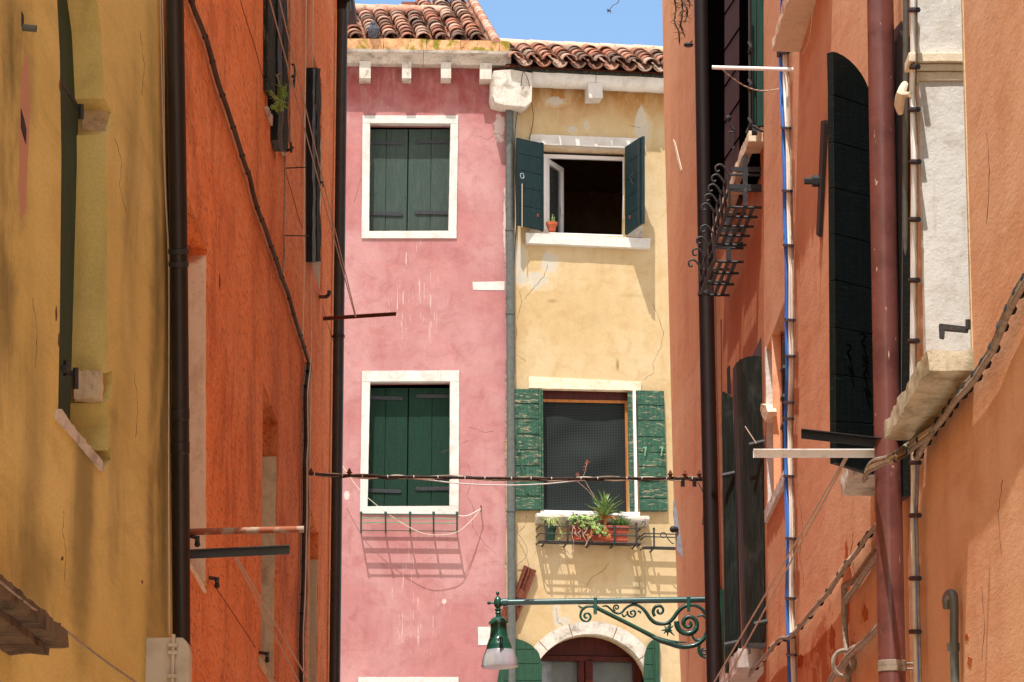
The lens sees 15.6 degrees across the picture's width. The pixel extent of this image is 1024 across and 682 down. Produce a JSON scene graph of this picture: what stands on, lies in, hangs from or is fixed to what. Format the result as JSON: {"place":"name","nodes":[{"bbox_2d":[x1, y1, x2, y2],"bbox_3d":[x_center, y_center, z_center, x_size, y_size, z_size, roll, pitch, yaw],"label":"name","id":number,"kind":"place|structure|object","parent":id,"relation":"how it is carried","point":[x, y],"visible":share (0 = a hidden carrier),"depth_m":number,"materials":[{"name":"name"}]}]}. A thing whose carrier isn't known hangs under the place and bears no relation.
{"place":"outdoors","nodes":[
{"label":"outdoors","id":0,"kind":"place"},
{"bbox_2d":[354,0,662,45],"label":"sky","id":1,"kind":"structure","parent":0,"point":[629,22],"materials":[{"name":"blue"}]},
{"label":"ground","id":2,"kind":"structure","parent":0,"visible":0},
{"bbox_2d":[0,0,171,681],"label":"ochre house","id":3,"kind":"structure","parent":2,"relation":"on","point":[83,400],"depth_m":14.94,"materials":[{"name":"paint"}]},
{"bbox_2d":[22,24,36,31],"bbox_3d":[-1.720,-1.115,13.304,0.053,0.032,0.026,-1,-13,3],"label":"pipe stub","id":4,"kind":"object","parent":3,"relation":"attached to","point":[29,28],"visible":1,"depth_m":13.29,"materials":[{"name":"grey metal"}]},
{"bbox_2d":[0,580,136,681],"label":"thin wire","id":5,"kind":"object","parent":3,"relation":"attached to","point":[70,633],"visible":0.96,"depth_m":14.10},
{"bbox_2d":[55,0,107,470],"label":"window","id":6,"kind":"structure","parent":3,"relation":"in","point":[88,386],"depth_m":14.86,"materials":[{"name":"green paint"}]},
{"bbox_2d":[160,0,169,633],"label":"thin wire","id":7,"kind":"object","parent":3,"relation":"attached to","point":[168,328],"visible":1,"depth_m":16.47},
{"bbox_2d":[162,0,169,581],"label":"thin wire","id":8,"kind":"object","parent":3,"relation":"attached to","point":[169,284],"visible":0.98,"depth_m":16.56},
{"bbox_2d":[145,634,191,681],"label":"meter box","id":9,"kind":"object","parent":3,"relation":"attached to","point":[168,659],"visible":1,"depth_m":15.95,"materials":[{"name":"white plastic"}]},
{"bbox_2d":[175,638,191,681],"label":"door","id":10,"kind":"structure","parent":9,"relation":"in","point":[183,661],"depth_m":15.95,"materials":[{"name":"white plastic"}]},
{"bbox_2d":[166,0,190,647],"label":"downpipe","id":11,"kind":"object","parent":3,"relation":"attached to","point":[178,252],"visible":0.97,"depth_m":16.45,"materials":[{"name":"metal"}]},
{"bbox_2d":[184,0,356,681],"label":"orange house","id":12,"kind":"structure","parent":2,"relation":"on","point":[247,360],"depth_m":21.26,"materials":[{"name":"paint"}]},
{"bbox_2d":[190,535,199,546],"bbox_3d":[-1.448,0.906,17.056,0.042,0.087,0.250,2,-13,-11],"label":"wall hook","id":13,"kind":"object","parent":12,"relation":"attached to","point":[197,540],"depth_m":17.00,"materials":[{"name":"metal"}]},
{"bbox_2d":[188,247,206,592],"bbox_3d":[-1.530,0.312,18.305,0.125,1.940,1.976,0,-13,0],"label":"window","id":14,"kind":"structure","parent":12,"relation":"in","point":[197,263],"depth_m":17.96,"materials":[{"name":"paint"}]},
{"bbox_2d":[209,576,219,588],"bbox_3d":[-1.438,1.160,18.060,0.045,0.085,0.248,2,-13,-11],"label":"wall hook","id":15,"kind":"object","parent":12,"relation":"attached to","point":[217,584],"depth_m":18.02,"materials":[{"name":"metal"}]},
{"bbox_2d":[190,545,289,558],"bbox_3d":[-1.274,0.962,17.010,0.519,0.063,0.035,0,-13,0],"label":"drying pole","id":16,"kind":"object","parent":12,"relation":"attached to","point":[240,551],"visible":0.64,"depth_m":17.02,"materials":[{"name":"grey metal"}]},
{"bbox_2d":[234,557,309,681],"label":"clothesline","id":17,"kind":"object","parent":16,"relation":"attached to","point":[238,562],"visible":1,"depth_m":18.64,"materials":[{"name":"fabric"}]},
{"bbox_2d":[190,526,303,534],"bbox_3d":[-1.242,0.868,17.079,0.582,0.044,0.031,0,-13,0],"label":"drying pole","id":18,"kind":"object","parent":12,"relation":"attached to","point":[246,530],"visible":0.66,"depth_m":17.07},
{"bbox_2d":[188,0,309,361],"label":"cable bundle","id":19,"kind":"object","parent":12,"relation":"attached to","point":[212,61],"visible":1,"depth_m":19.94,"materials":[{"name":"black rubber"}]},
{"bbox_2d":[259,651,269,662],"bbox_3d":[-1.402,1.789,21.240,0.058,0.081,0.228,3,-13,-11],"label":"wall hook","id":20,"kind":"object","parent":12,"relation":"attached to","point":[266,654],"depth_m":21.24,"materials":[{"name":"metal"}]},
{"bbox_2d":[259,456,276,681],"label":"window","id":21,"kind":"structure","parent":12,"relation":"in","point":[269,479],"depth_m":22.56,"materials":[{"name":"beige paint"}]},
{"bbox_2d":[267,73,291,114],"bbox_3d":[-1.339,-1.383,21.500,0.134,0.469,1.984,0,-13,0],"label":"wall weed","id":22,"kind":"object","parent":12,"relation":"attached to","point":[279,102],"depth_m":21.56,"materials":[{"name":"green plant"}]},
{"bbox_2d":[263,0,295,155],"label":"window","id":23,"kind":"structure","parent":12,"relation":"in","point":[274,62],"depth_m":22.27,"materials":[{"name":"black paint"}]},
{"bbox_2d":[282,153,285,274],"bbox_3d":[-1.419,-0.776,23.249,0.012,0.813,0.122,0,-13,0],"label":"thin conduit","id":24,"kind":"object","parent":12,"relation":"attached to","point":[284,214],"visible":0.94,"depth_m":23.25,"materials":[{"name":"black metal"}]},
{"bbox_2d":[289,0,290,141],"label":"thin conduit","id":25,"kind":"object","parent":12,"relation":"attached to","point":[290,71],"visible":0.92,"depth_m":23.09,"materials":[{"name":"black metal"}]},
{"bbox_2d":[301,0,306,351],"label":"thin wire","id":26,"kind":"object","parent":12,"relation":"attached to","point":[304,176],"visible":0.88,"depth_m":25.17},
{"bbox_2d":[297,359,311,681],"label":"cable bundle","id":27,"kind":"object","parent":12,"relation":"attached to","point":[303,590],"visible":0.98,"depth_m":24.78,"materials":[{"name":"black plastic"}]},
{"bbox_2d":[309,468,701,486],"bbox_3d":[-0.021,0.906,25.555,3.004,0.293,0.049,6,-14,-25],"label":"overhead cable","id":28,"kind":"object","parent":27,"relation":"attached to","point":[684,478],"visible":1,"depth_m":25.59,"materials":[{"name":"metal"}]},
{"bbox_2d":[415,478,584,485],"bbox_3d":[-0.221,0.926,25.461,2.053,0.160,0.016,6,-14,-25],"label":"overhead wire","id":29,"kind":"object","parent":28,"relation":"attached to","point":[500,485],"visible":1,"depth_m":25.51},
{"bbox_2d":[498,480,536,480],"bbox_3d":[0.150,0.942,25.644,0.978,0.087,0.010,6,-14,-25],"label":"overhead wire","id":30,"kind":"object","parent":28,"relation":"hanging from","point":[517,480],"visible":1,"depth_m":25.58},
{"bbox_2d":[308,0,313,678],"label":"thin wire","id":31,"kind":"object","parent":12,"relation":"attached to","point":[310,396],"visible":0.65,"depth_m":25.80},
{"bbox_2d":[309,560,317,681],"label":"window","id":32,"kind":"structure","parent":12,"relation":"in","point":[313,563],"depth_m":26.71,"materials":[{"name":"black paint"}]},
{"bbox_2d":[306,67,323,288],"bbox_3d":[-1.411,-1.195,26.382,0.186,1.650,1.862,0,-13,-2],"label":"window","id":33,"kind":"structure","parent":12,"relation":"in","point":[313,86],"depth_m":25.68,"materials":[{"name":"black paint"}]},
{"bbox_2d":[319,290,330,298],"bbox_3d":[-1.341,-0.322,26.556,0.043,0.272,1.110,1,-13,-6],"label":"wall hook","id":34,"kind":"object","parent":12,"relation":"attached to","point":[327,295],"depth_m":26.03,"materials":[{"name":"metal"}]},
{"bbox_2d":[329,9,347,681],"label":"downpipe","id":35,"kind":"object","parent":12,"relation":"attached to","point":[338,336],"visible":1,"depth_m":28.50,"materials":[{"name":"metal"}]},
{"bbox_2d":[323,312,395,320],"bbox_3d":[-1.147,-0.181,27.491,0.588,0.062,0.035,0,-13,0],"label":"drying pole","id":36,"kind":"object","parent":12,"relation":"attached to","point":[359,316],"visible":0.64,"depth_m":27.50,"materials":[{"name":"metal"}]},
{"bbox_2d":[269,0,355,316],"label":"clothesline","id":37,"kind":"object","parent":36,"relation":"attached to","point":[353,308],"visible":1,"depth_m":23.32,"materials":[{"name":"fabric"}]},
{"bbox_2d":[340,0,510,681],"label":"pink house","id":38,"kind":"structure","parent":2,"relation":"on","point":[425,238],"depth_m":43.03,"materials":[{"name":"paint"}]},
{"bbox_2d":[368,20,379,38],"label":"pigeon","id":39,"kind":"object","parent":38,"relation":"on","point":[373,31],"visible":1,"depth_m":43.44,"materials":[{"name":"grey"}]},
{"bbox_2d":[358,677,458,681],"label":"window","id":40,"kind":"structure","parent":38,"relation":"in","point":[360,679],"depth_m":42.13,"materials":[{"name":"white stone"}]},
{"bbox_2d":[360,511,458,532],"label":"flower rack","id":41,"kind":"object","parent":38,"relation":"attached to","point":[385,513],"visible":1,"depth_m":42.31,"materials":[{"name":"metal"}]},
{"bbox_2d":[361,115,457,238],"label":"window","id":42,"kind":"structure","parent":38,"relation":"in","point":[432,191],"depth_m":43.57,"materials":[{"name":"green wood"}]},
{"bbox_2d":[360,370,458,513],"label":"window","id":43,"kind":"structure","parent":38,"relation":"in","point":[387,430],"depth_m":42.87,"materials":[{"name":"green wood"}]},
{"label":"wall hook","id":44,"kind":"object","parent":38,"relation":"attached to","visible":0},
{"bbox_2d":[343,467,480,534],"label":"slack line","id":45,"kind":"object","parent":44,"relation":"hanging from","point":[401,522],"visible":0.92,"depth_m":42.30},
{"bbox_2d":[446,38,680,681],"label":"yellow house","id":46,"kind":"structure","parent":2,"relation":"on","point":[592,358],"depth_m":43.22,"materials":[{"name":"paint"}]},
{"bbox_2d":[505,110,515,681],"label":"downpipe","id":47,"kind":"object","parent":46,"relation":"attached to","point":[510,377],"visible":1,"depth_m":42.87,"materials":[{"name":"grey metal"}]},
{"bbox_2d":[514,134,515,233],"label":"overhead wire","id":48,"kind":"object","parent":47,"relation":"attached to","point":[515,168],"visible":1,"depth_m":43.50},
{"bbox_2d":[501,565,535,621],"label":"wall anchor","id":49,"kind":"object","parent":46,"relation":"attached to","point":[526,578],"depth_m":42.40,"materials":[{"name":"metal"}]},
{"bbox_2d":[514,62,525,340],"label":"overhead wire","id":50,"kind":"object","parent":46,"relation":"attached to","point":[516,225],"visible":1,"depth_m":43.30,"materials":[{"name":"black"}]},
{"bbox_2d":[513,55,533,138],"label":"overhead wire","id":51,"kind":"object","parent":46,"relation":"attached to","point":[531,101],"visible":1,"depth_m":43.56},
{"bbox_2d":[497,621,661,681],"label":"window","id":52,"kind":"structure","parent":46,"relation":"in","point":[579,659],"depth_m":42.56,"materials":[{"name":"stone"}]},
{"bbox_2d":[516,134,650,249],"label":"window","id":53,"kind":"structure","parent":46,"relation":"in","point":[532,165],"depth_m":43.47,"materials":[{"name":"green wood"}]},
{"bbox_2d":[546,215,557,231],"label":"flower pot","id":54,"kind":"object","parent":53,"relation":"on","point":[551,225],"visible":1,"depth_m":43.41,"materials":[{"name":"ceramic"}]},
{"bbox_2d":[535,520,645,548],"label":"planter rack","id":55,"kind":"object","parent":46,"relation":"attached to","point":[568,542],"visible":1,"depth_m":42.49,"materials":[{"name":"metal"}]},
{"bbox_2d":[536,516,565,539],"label":"potted spider plant","id":56,"kind":"object","parent":55,"relation":"on","point":[551,530],"visible":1,"depth_m":42.48,"materials":[{"name":"green plant"}]},
{"bbox_2d":[568,460,634,551],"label":"plant trough","id":57,"kind":"object","parent":55,"relation":"in","point":[603,511],"visible":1,"depth_m":42.55,"materials":[{"name":"ceramic"}]},
{"bbox_2d":[515,376,667,526],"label":"window","id":58,"kind":"structure","parent":46,"relation":"in","point":[556,432],"depth_m":43.00,"materials":[{"name":"green wood"}]},
{"bbox_2d":[640,527,675,552],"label":"planter rack","id":59,"kind":"object","parent":46,"relation":"attached to","point":[652,548],"visible":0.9,"depth_m":42.62,"materials":[{"name":"metal"}]},
{"bbox_2d":[662,0,1023,681],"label":"salmon house","id":60,"kind":"structure","parent":2,"relation":"on","point":[970,87],"depth_m":16.54,"materials":[{"name":"paint"}]},
{"bbox_2d":[481,589,723,669],"bbox_3d":[0.607,1.950,25.457,1.634,0.657,0.982,0,-13,0],"label":"street lamp","id":61,"kind":"object","parent":60,"relation":"attached to","point":[499,653],"visible":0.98,"depth_m":25.74,"materials":[{"name":"green metal"}]},
{"bbox_2d":[670,500,682,557],"bbox_3d":[1.206,1.380,27.520,0.111,0.436,0.063,10,-16,-37],"label":"tie plate","id":62,"kind":"object","parent":60,"relation":"attached to","point":[675,528],"visible":1,"depth_m":27.50,"materials":[{"name":"grey paint"}]},
{"bbox_2d":[671,0,691,45],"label":"hanging plant","id":63,"kind":"object","parent":60,"relation":"hanging from","point":[682,11],"visible":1,"depth_m":26.65,"materials":[{"name":"brown plant"}]},
{"bbox_2d":[684,41,692,47],"bbox_3d":[1.258,-2.129,26.650,0.072,0.075,0.139,0,-13,0],"label":"pot ring","id":64,"kind":"object","parent":60,"relation":"attached to","point":[688,44],"visible":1,"depth_m":26.59,"materials":[{"name":"metal"}]},
{"bbox_2d":[694,0,721,681],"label":"downpipe","id":65,"kind":"object","parent":60,"relation":"attached to","point":[710,493],"visible":0.76,"depth_m":25.51,"materials":[{"name":"metal"}]},
{"bbox_2d":[688,218,743,296],"bbox_3d":[1.329,-0.548,24.434,0.278,0.305,0.935,1,-13,-2],"label":"flower rack","id":66,"kind":"object","parent":60,"relation":"attached to","point":[714,281],"visible":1,"depth_m":24.29,"materials":[{"name":"metal"}]},
{"bbox_2d":[721,320,721,424],"bbox_3d":[1.412,0.250,25.145,0.008,0.802,0.037,0,-13,0],"label":"thin wire","id":67,"kind":"object","parent":60,"relation":"attached to","point":[721,367],"visible":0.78,"depth_m":25.16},
{"bbox_2d":[701,156,761,245],"bbox_3d":[1.369,-0.872,23.383,0.288,0.335,0.953,1,-13,-2],"label":"flower rack","id":68,"kind":"object","parent":60,"relation":"attached to","point":[745,187],"visible":1,"depth_m":23.14,"materials":[{"name":"metal"}]},
{"bbox_2d":[708,0,763,239],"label":"window","id":69,"kind":"structure","parent":60,"relation":"in","point":[735,27],"depth_m":24.26,"materials":[{"name":"black paint"}]},
{"bbox_2d":[719,338,766,681],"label":"window","id":70,"kind":"structure","parent":60,"relation":"in","point":[742,474],"depth_m":22.59,"materials":[{"name":"black paint"}]},
{"bbox_2d":[712,65,792,71],"bbox_3d":[1.352,-1.503,20.602,0.498,0.035,0.022,0,-13,0],"label":"drying pole","id":71,"kind":"object","parent":60,"relation":"attached to","point":[752,68],"visible":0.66,"depth_m":20.59,"materials":[{"name":"white metal"}]},
{"bbox_2d":[723,70,778,91],"bbox_3d":[1.339,-1.461,20.937,0.012,0.113,0.774,-7,-15,29],"label":"clothesline","id":72,"kind":"object","parent":71,"relation":"attached to","point":[748,87],"visible":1,"depth_m":20.92,"materials":[{"name":"fabric"}]},
{"bbox_2d":[760,341,787,523],"bbox_3d":[1.607,0.405,21.522,0.232,1.061,1.503,0,-13,-1],"label":"window","id":73,"kind":"structure","parent":60,"relation":"in","point":[767,411],"depth_m":22.06,"materials":[{"name":"white stone"}]},
{"bbox_2d":[777,0,796,681],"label":"cable bundle","id":74,"kind":"object","parent":60,"relation":"attached to","point":[789,318],"visible":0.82,"depth_m":20.47,"materials":[{"name":"white plastic"}]},
{"bbox_2d":[801,10,812,53],"bbox_3d":[1.540,-1.598,19.441,0.014,0.084,0.919,0,-13,1],"label":"thin wire","id":75,"kind":"object","parent":60,"relation":"attached to","point":[810,32],"visible":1,"depth_m":19.29,"materials":[{"name":"brown"}]},
{"bbox_2d":[745,522,875,681],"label":"cable bundle","id":76,"kind":"object","parent":60,"relation":"attached to","point":[811,613],"visible":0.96,"depth_m":18.44,"materials":[{"name":"black plastic"}]},
{"bbox_2d":[753,449,873,457],"bbox_3d":[1.347,0.472,15.708,0.663,0.032,0.035,0,-13,0],"label":"drying pole","id":77,"kind":"object","parent":60,"relation":"attached to","point":[813,453],"visible":0.64,"depth_m":15.72,"materials":[{"name":"white paint"}]},
{"bbox_2d":[714,458,847,681],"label":"clothesline","id":78,"kind":"object","parent":77,"relation":"attached to","point":[839,469],"visible":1,"depth_m":17.63,"materials":[{"name":"fabric"}]},
{"bbox_2d":[804,120,827,236],"bbox_3d":[1.533,-0.824,18.879,0.101,0.549,0.520,0,-13,0],"label":"tie bar","id":79,"kind":"object","parent":60,"relation":"attached to","point":[819,180],"visible":0.99,"depth_m":18.86,"materials":[{"name":"metal"}]},
{"bbox_2d":[801,428,901,446],"bbox_3d":[1.438,0.409,15.370,0.493,0.093,0.035,0,-13,0],"label":"drying pole","id":80,"kind":"object","parent":60,"relation":"attached to","point":[836,437],"visible":0.64,"depth_m":15.38,"materials":[{"name":"black plastic"}]},
{"bbox_2d":[827,624,877,681],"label":"cable bundle","id":81,"kind":"object","parent":60,"relation":"attached to","point":[850,651],"visible":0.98,"depth_m":17.28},
{"bbox_2d":[841,544,875,681],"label":"thin conduit","id":82,"kind":"object","parent":60,"relation":"attached to","point":[850,582],"visible":0.77,"depth_m":17.47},
{"bbox_2d":[843,552,875,603],"bbox_3d":[1.560,1.050,16.634,0.028,0.036,1.389,0,-13,-1],"label":"thin conduit","id":83,"kind":"object","parent":60,"relation":"attached to","point":[860,578],"visible":0.89,"depth_m":16.66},
{"bbox_2d":[827,21,910,500],"bbox_3d":[1.539,-0.315,16.014,0.371,2.163,1.601,0,-13,0],"label":"window","id":84,"kind":"structure","parent":60,"relation":"in","point":[850,291],"depth_m":16.11,"materials":[{"name":"black paint"}]},
{"bbox_2d":[867,0,912,681],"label":"downpipe","id":85,"kind":"object","parent":60,"relation":"attached to","point":[892,663],"visible":0.97,"depth_m":15.44,"materials":[{"name":"brown metal"}]},
{"bbox_2d":[862,426,933,482],"bbox_3d":[1.520,0.499,15.350,0.126,0.317,2.475,0,-13,-1],"label":"cable bundle","id":86,"kind":"object","parent":60,"relation":"attached to","point":[907,448],"visible":0.98,"depth_m":14.68,"materials":[{"name":"black plastic"}]},
{"bbox_2d":[894,81,912,114],"bbox_3d":[1.597,-1.013,15.216,0.055,0.143,0.351,0,-13,0],"label":"wall bracket","id":87,"kind":"object","parent":60,"relation":"attached to","point":[902,94],"depth_m":15.28,"materials":[{"name":"beige stone"}]},
{"bbox_2d":[901,0,908,391],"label":"thin conduit","id":88,"kind":"object","parent":60,"relation":"attached to","point":[905,138],"visible":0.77,"depth_m":15.36,"materials":[{"name":"grey metal"}]},
{"bbox_2d":[907,0,921,374],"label":"cable bundle","id":89,"kind":"object","parent":60,"relation":"attached to","point":[914,219],"visible":0.88,"depth_m":14.97,"materials":[{"name":"white plastic"}]},
{"bbox_2d":[908,453,921,681],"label":"cable bundle","id":90,"kind":"object","parent":60,"relation":"attached to","point":[914,515],"visible":0.98,"depth_m":14.87,"materials":[{"name":"black plastic"}]},
{"bbox_2d":[886,0,973,440],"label":"window","id":91,"kind":"structure","parent":60,"relation":"in","point":[947,358],"depth_m":14.87,"materials":[{"name":"white stone"}]},
{"bbox_2d":[942,589,959,681],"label":"bent conduit","id":92,"kind":"object","parent":60,"relation":"attached to","point":[950,601],"visible":1,"depth_m":13.76,"materials":[{"name":"grey metal"}]},
{"bbox_2d":[912,272,1023,460],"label":"cable bundle","id":93,"kind":"object","parent":60,"relation":"attached to","point":[964,389],"visible":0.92,"depth_m":12.92,"materials":[{"name":"black plastic"}]}
]}

